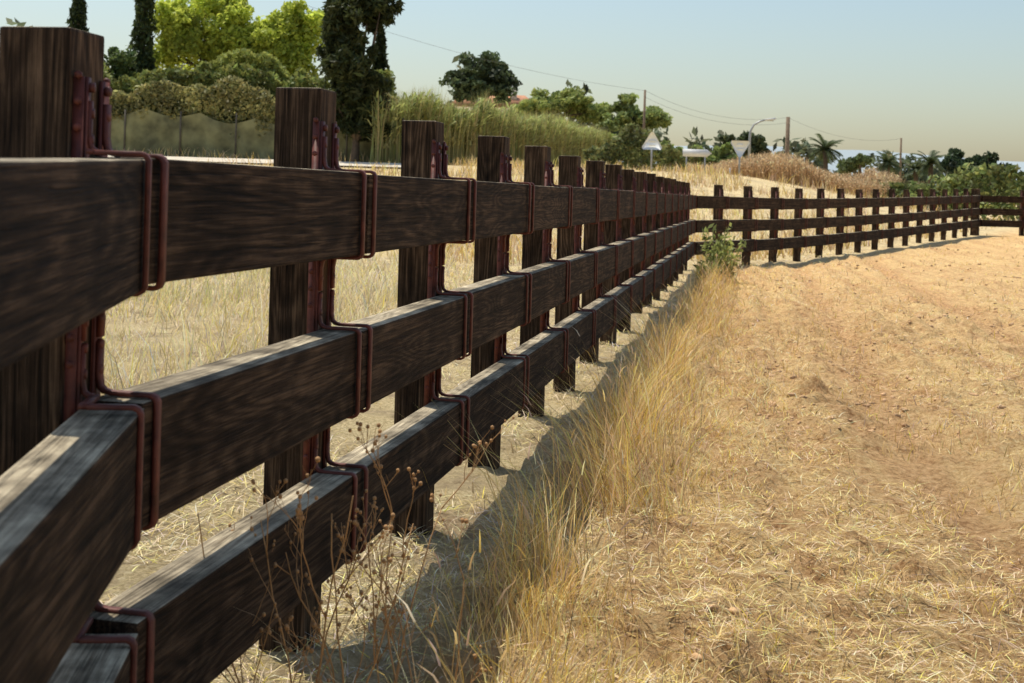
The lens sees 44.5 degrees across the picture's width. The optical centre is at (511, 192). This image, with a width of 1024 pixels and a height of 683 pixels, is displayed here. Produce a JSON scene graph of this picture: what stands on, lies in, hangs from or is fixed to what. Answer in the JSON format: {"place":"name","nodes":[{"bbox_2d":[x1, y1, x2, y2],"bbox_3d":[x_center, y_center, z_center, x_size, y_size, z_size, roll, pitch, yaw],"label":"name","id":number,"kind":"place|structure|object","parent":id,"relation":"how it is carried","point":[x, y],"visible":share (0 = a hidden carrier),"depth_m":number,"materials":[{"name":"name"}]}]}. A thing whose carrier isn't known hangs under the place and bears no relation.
{"place":"outdoors","nodes":[
{"label":"outdoors","id":0,"kind":"place"},
{"bbox_2d":[108,155,400,166],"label":"dirt road","id":1,"kind":"structure","parent":0,"point":[205,159],"depth_m":50.35,"materials":[{"name":"beige soil"}]},
{"bbox_2d":[0,0,1023,161],"label":"sky","id":2,"kind":"structure","parent":0,"point":[938,75],"materials":[{"name":"blue"}]},
{"bbox_2d":[100,148,1015,682],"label":"pasture grass","id":3,"kind":"structure","parent":0,"point":[370,294],"depth_m":11.70,"materials":[{"name":"plant"}]},
{"bbox_2d":[99,161,1023,682],"bbox_3d":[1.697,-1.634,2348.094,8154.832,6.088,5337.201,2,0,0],"label":"ground","id":4,"kind":"structure","parent":0,"point":[985,467],"depth_m":5.50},
{"bbox_2d":[65,0,89,31],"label":"cypress tree","id":5,"kind":"object","parent":4,"relation":"on","point":[77,14],"visible":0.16,"depth_m":60.80,"materials":[{"name":"green plant"}]},
{"bbox_2d":[104,44,137,108],"bbox_3d":[-20.057,-4.402,57.326,5.848,5.702,3.105,2,0,0],"label":"evergreen tree","id":6,"kind":"object","parent":4,"relation":"on","point":[122,63],"visible":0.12,"depth_m":56.78,"materials":[{"name":"green plant"}]},
{"bbox_2d":[129,0,157,72],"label":"cypress tree","id":7,"kind":"object","parent":4,"relation":"on","point":[141,34],"visible":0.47,"depth_m":59.73,"materials":[{"name":"green plant"}]},
{"bbox_2d":[131,48,317,109],"bbox_3d":[-13.105,-5.116,57.351,8.764,3.030,1.818,2,0,0],"label":"shrub row","id":8,"kind":"object","parent":4,"relation":"on","point":[265,61],"visible":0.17,"depth_m":56.90,"materials":[{"name":"green plant"}]},
{"bbox_2d":[150,0,324,112],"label":"tree","id":9,"kind":"object","parent":4,"relation":"on","point":[289,37],"visible":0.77,"depth_m":62.11,"materials":[{"name":"green plant"}]},
{"bbox_2d":[197,513,285,682],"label":"dry weed","id":10,"kind":"object","parent":4,"relation":"on","point":[267,628],"visible":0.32,"depth_m":2.61,"materials":[{"name":"brown plant"}]},
{"bbox_2d":[103,61,396,122],"bbox_3d":[-17.635,-3.988,55.990,24.844,5.003,2.847,2,0,-2],"label":"hedge","id":11,"kind":"object","parent":4,"relation":"on","point":[180,76],"visible":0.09,"depth_m":55.49,"materials":[{"name":"green plant"}]},
{"bbox_2d":[111,108,403,161],"bbox_3d":[-16.649,-2.524,54.085,24.235,2.296,0.250,2,0,0],"label":"shade netting fence","id":12,"kind":"object","parent":4,"relation":"on","point":[198,133],"visible":0.44,"depth_m":54.10,"materials":[{"name":"green fabric"}]},
{"bbox_2d":[109,75,399,140],"bbox_3d":[-17.373,-3.933,54.500,25.223,3.090,1.182,2,0,0],"label":"climbing vine","id":13,"kind":"object","parent":12,"relation":"attached to","point":[196,100],"visible":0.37,"depth_m":54.25,"materials":[{"name":"green plant"}]},
{"bbox_2d":[228,485,334,682],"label":"dry weed","id":14,"kind":"object","parent":4,"relation":"on","point":[299,592],"visible":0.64,"depth_m":2.84,"materials":[{"name":"brown plant"}]},
{"bbox_2d":[248,479,329,682],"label":"dry weed","id":15,"kind":"object","parent":4,"relation":"on","point":[287,629],"visible":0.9,"depth_m":2.69,"materials":[{"name":"brown plant"}]},
{"bbox_2d":[252,456,382,682],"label":"dry weed","id":16,"kind":"object","parent":4,"relation":"on","point":[317,460],"visible":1,"depth_m":2.50,"materials":[{"name":"brown plant"}]},
{"bbox_2d":[266,513,396,682],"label":"dry weed","id":17,"kind":"object","parent":4,"relation":"on","point":[361,592],"visible":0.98,"depth_m":2.59,"materials":[{"name":"brown plant"}]},
{"bbox_2d":[317,489,374,682],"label":"dry weed","id":18,"kind":"object","parent":4,"relation":"on","point":[341,537],"visible":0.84,"depth_m":3.08,"materials":[{"name":"brown plant"}]},
{"bbox_2d":[315,0,404,161],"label":"casuarina tree","id":19,"kind":"object","parent":4,"relation":"on","point":[357,81],"visible":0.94,"depth_m":52.55,"materials":[{"name":"green plant"}]},
{"bbox_2d":[336,496,401,682],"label":"dry weed","id":20,"kind":"object","parent":4,"relation":"on","point":[348,596],"visible":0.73,"depth_m":3.09,"materials":[{"name":"brown plant"}]},
{"bbox_2d":[336,522,418,682],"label":"dry weed","id":21,"kind":"object","parent":4,"relation":"on","point":[358,557],"visible":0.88,"depth_m":3.02,"materials":[{"name":"brown plant"}]},
{"bbox_2d":[371,26,389,78],"bbox_3d":[-6.077,-4.506,56.985,1.297,6.538,1.233,2,0,0],"label":"cypress tree","id":22,"kind":"object","parent":4,"relation":"on","point":[381,62],"visible":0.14,"depth_m":56.80,"materials":[{"name":"green plant"}]},
{"bbox_2d":[355,467,422,682],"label":"dry weed","id":23,"kind":"object","parent":4,"relation":"on","point":[390,560],"visible":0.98,"depth_m":2.72,"materials":[{"name":"brown plant"}]},
{"bbox_2d":[348,421,431,682],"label":"dry weed","id":24,"kind":"object","parent":4,"relation":"on","point":[359,428],"visible":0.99,"depth_m":2.82,"materials":[{"name":"brown plant"}]},
{"bbox_2d":[372,416,514,682],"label":"dry weed","id":25,"kind":"object","parent":4,"relation":"on","point":[403,578],"visible":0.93,"depth_m":2.90,"materials":[{"name":"brown plant"}]},
{"bbox_2d":[430,489,492,682],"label":"dry weed","id":26,"kind":"object","parent":4,"relation":"on","point":[463,520],"visible":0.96,"depth_m":2.77,"materials":[{"name":"brown plant"}]},
{"bbox_2d":[438,50,522,106],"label":"dark round tree","id":27,"kind":"object","parent":4,"relation":"on","point":[498,79],"visible":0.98,"depth_m":121.34,"materials":[{"name":"green plant"}]},
{"bbox_2d":[363,84,612,166],"bbox_3d":[2.083,-3.242,78.337,4.865,4.696,55.765,2,0,15],"label":"reed hedge","id":28,"kind":"object","parent":4,"relation":"on","point":[464,127],"visible":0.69,"depth_m":60.18,"materials":[{"name":"green plant"}]},
{"bbox_2d":[6,18,1004,195],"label":"distant tree line","id":29,"kind":"object","parent":4,"relation":"on","point":[802,150],"visible":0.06,"depth_m":161.24,"materials":[{"name":"green plant"}]},
{"bbox_2d":[0,26,1023,682],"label":"wooden fence","id":30,"kind":"object","parent":4,"relation":"on","point":[94,482],"visible":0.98,"depth_m":2.76,"materials":[{"name":"brown wood"}]},
{"bbox_2d":[512,86,613,127],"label":"olive tree","id":31,"kind":"object","parent":4,"relation":"on","point":[576,103],"visible":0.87,"depth_m":107.39,"materials":[{"name":"green plant"}]},
{"bbox_2d":[571,122,648,159],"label":"broadleaf tree","id":32,"kind":"object","parent":4,"relation":"on","point":[610,135],"visible":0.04,"depth_m":103.08,"materials":[{"name":"green plant"}]},
{"bbox_2d":[252,240,1003,682],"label":"dry grass verge","id":33,"kind":"structure","parent":4,"relation":"on","point":[662,368],"depth_m":4.80,"materials":[{"name":"plant"}]},
{"bbox_2d":[595,93,672,162],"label":"acacia tree","id":34,"kind":"object","parent":4,"relation":"on","point":[656,117],"visible":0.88,"depth_m":99.32,"materials":[{"name":"green plant"}]},
{"bbox_2d":[581,122,699,171],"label":"green bushes","id":35,"kind":"object","parent":4,"relation":"on","point":[617,150],"visible":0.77,"depth_m":63.75,"materials":[{"name":"green plant"}]},
{"bbox_2d":[641,90,645,166],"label":"utility pole","id":36,"kind":"object","parent":4,"relation":"on","point":[644,109],"visible":0.5,"depth_m":97.92,"materials":[{"name":"brown wood"}]},
{"bbox_2d":[642,132,661,171],"bbox_3d":[6.035,-1.603,54.023,0.883,2.017,0.135,2,0,0],"label":"warning sign","id":37,"kind":"object","parent":4,"relation":"on","point":[651,143],"visible":0.86,"depth_m":53.99,"materials":[{"name":"metal"}]},
{"bbox_2d":[371,233,1023,682],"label":"field straw","id":38,"kind":"object","parent":4,"relation":"on","point":[885,571],"visible":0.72,"depth_m":4.57,"materials":[{"name":"beige plant"}]},
{"bbox_2d":[683,149,711,171],"bbox_3d":[7.989,-1.185,54.032,1.255,1.353,0.095,2,0,0],"label":"direction sign","id":39,"kind":"object","parent":4,"relation":"on","point":[696,153],"visible":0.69,"depth_m":53.98,"materials":[{"name":"metal"}]},
{"bbox_2d":[660,139,743,168],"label":"broadleaf tree","id":40,"kind":"object","parent":4,"relation":"on","point":[718,154],"visible":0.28,"depth_m":79.29,"materials":[{"name":"green plant"}]},
{"bbox_2d":[693,260,718,286],"bbox_3d":[2.670,1.164,17.179,0.360,0.485,0.316,2,0,0],"label":"green weed","id":41,"kind":"object","parent":4,"relation":"on","point":[700,266],"visible":0.33,"depth_m":17.19,"materials":[{"name":"green plant"}]},
{"bbox_2d":[700,222,734,280],"bbox_3d":[2.954,0.910,17.988,0.503,0.978,0.576,2,0,11],"label":"green weed","id":42,"kind":"object","parent":4,"relation":"on","point":[714,251],"visible":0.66,"depth_m":17.92,"materials":[{"name":"green plant"}]},
{"bbox_2d":[714,239,746,279],"bbox_3d":[3.273,1.002,18.761,0.450,0.774,0.496,2,0,-31],"label":"green weed","id":43,"kind":"object","parent":4,"relation":"on","point":[732,255],"visible":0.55,"depth_m":18.75,"materials":[{"name":"green plant"}]},
{"bbox_2d":[731,140,749,177],"bbox_3d":[9.833,-1.273,54.023,0.828,1.918,0.135,2,0,0],"label":"yield sign","id":44,"kind":"object","parent":4,"relation":"on","point":[740,147],"visible":0.86,"depth_m":53.99,"materials":[{"name":"metal"}]},
{"bbox_2d":[719,130,771,158],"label":"dark round tree","id":45,"kind":"object","parent":4,"relation":"on","point":[759,144],"visible":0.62,"depth_m":129.10,"materials":[{"name":"green plant"}]},
{"bbox_2d":[748,118,775,158],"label":"street lamp","id":46,"kind":"object","parent":4,"relation":"on","point":[750,132],"visible":0.7,"depth_m":99.92,"materials":[{"name":"metal"}]},
{"bbox_2d":[785,117,789,156],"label":"utility pole","id":47,"kind":"object","parent":4,"relation":"on","point":[787,138],"visible":0.5,"depth_m":97.87,"materials":[{"name":"brown wood"}]},
{"bbox_2d":[293,0,894,140],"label":"overhead wires","id":48,"kind":"object","parent":47,"relation":"attached to","point":[657,96],"visible":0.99,"depth_m":97.99,"materials":[{"name":"black metal"}]},
{"bbox_2d":[807,133,843,171],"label":"palm tree","id":49,"kind":"object","parent":4,"relation":"on","point":[826,156],"visible":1,"depth_m":99.86,"materials":[{"name":"green plant"}]},
{"bbox_2d":[683,149,970,207],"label":"tawny reed bank","id":50,"kind":"structure","parent":4,"relation":"on","point":[786,167],"depth_m":56.79,"materials":[{"name":"beige plant"}]},
{"bbox_2d":[837,153,874,174],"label":"broadleaf tree","id":51,"kind":"object","parent":4,"relation":"on","point":[851,165],"visible":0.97,"depth_m":109.73,"materials":[{"name":"green plant"}]},
{"bbox_2d":[690,248,1023,660],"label":"field clods","id":52,"kind":"object","parent":4,"relation":"on","point":[695,655],"visible":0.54,"depth_m":8.73,"materials":[{"name":"soil"}]},
{"bbox_2d":[871,151,902,175],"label":"palm tree","id":53,"kind":"object","parent":4,"relation":"on","point":[888,164],"visible":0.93,"depth_m":104.71,"materials":[{"name":"green plant"}]},
{"bbox_2d":[899,138,901,177],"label":"utility pole","id":54,"kind":"object","parent":4,"relation":"on","point":[900,161],"visible":0.66,"depth_m":117.92,"materials":[{"name":"brown wood"}]},
{"bbox_2d":[904,158,925,182],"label":"palm tree","id":55,"kind":"object","parent":4,"relation":"on","point":[914,170],"visible":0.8,"depth_m":99.82,"materials":[{"name":"green plant"}]},
{"bbox_2d":[910,150,948,183],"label":"palm tree","id":56,"kind":"object","parent":4,"relation":"on","point":[929,163],"visible":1,"depth_m":91.84,"materials":[{"name":"green plant"}]},
{"bbox_2d":[873,161,1023,220],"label":"green bushes","id":57,"kind":"object","parent":4,"relation":"on","point":[969,179],"visible":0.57,"depth_m":53.45,"materials":[{"name":"green plant"}]},
{"bbox_2d":[937,147,970,176],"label":"dark round tree","id":58,"kind":"object","parent":4,"relation":"on","point":[952,161],"visible":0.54,"depth_m":95.28,"materials":[{"name":"green plant"}]},
{"bbox_2d":[963,151,1011,195],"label":"dark round tree","id":59,"kind":"object","parent":4,"relation":"on","point":[989,157],"visible":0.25,"depth_m":90.18,"materials":[{"name":"green plant"}]},
{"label":"walls","id":60,"kind":"object","parent":4,"relation":"on","visible":0},
{"bbox_2d":[447,95,528,107],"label":"roof","id":61,"kind":"structure","parent":60,"relation":"on","point":[517,101],"depth_m":127.44,"materials":[{"name":"ceramic"}]},
{"bbox_2d":[619,145,1023,184],"bbox_3d":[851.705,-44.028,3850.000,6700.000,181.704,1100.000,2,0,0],"label":"distant hills","id":62,"kind":"structure","parent":0,"point":[846,154],"depth_m":3675.74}
]}

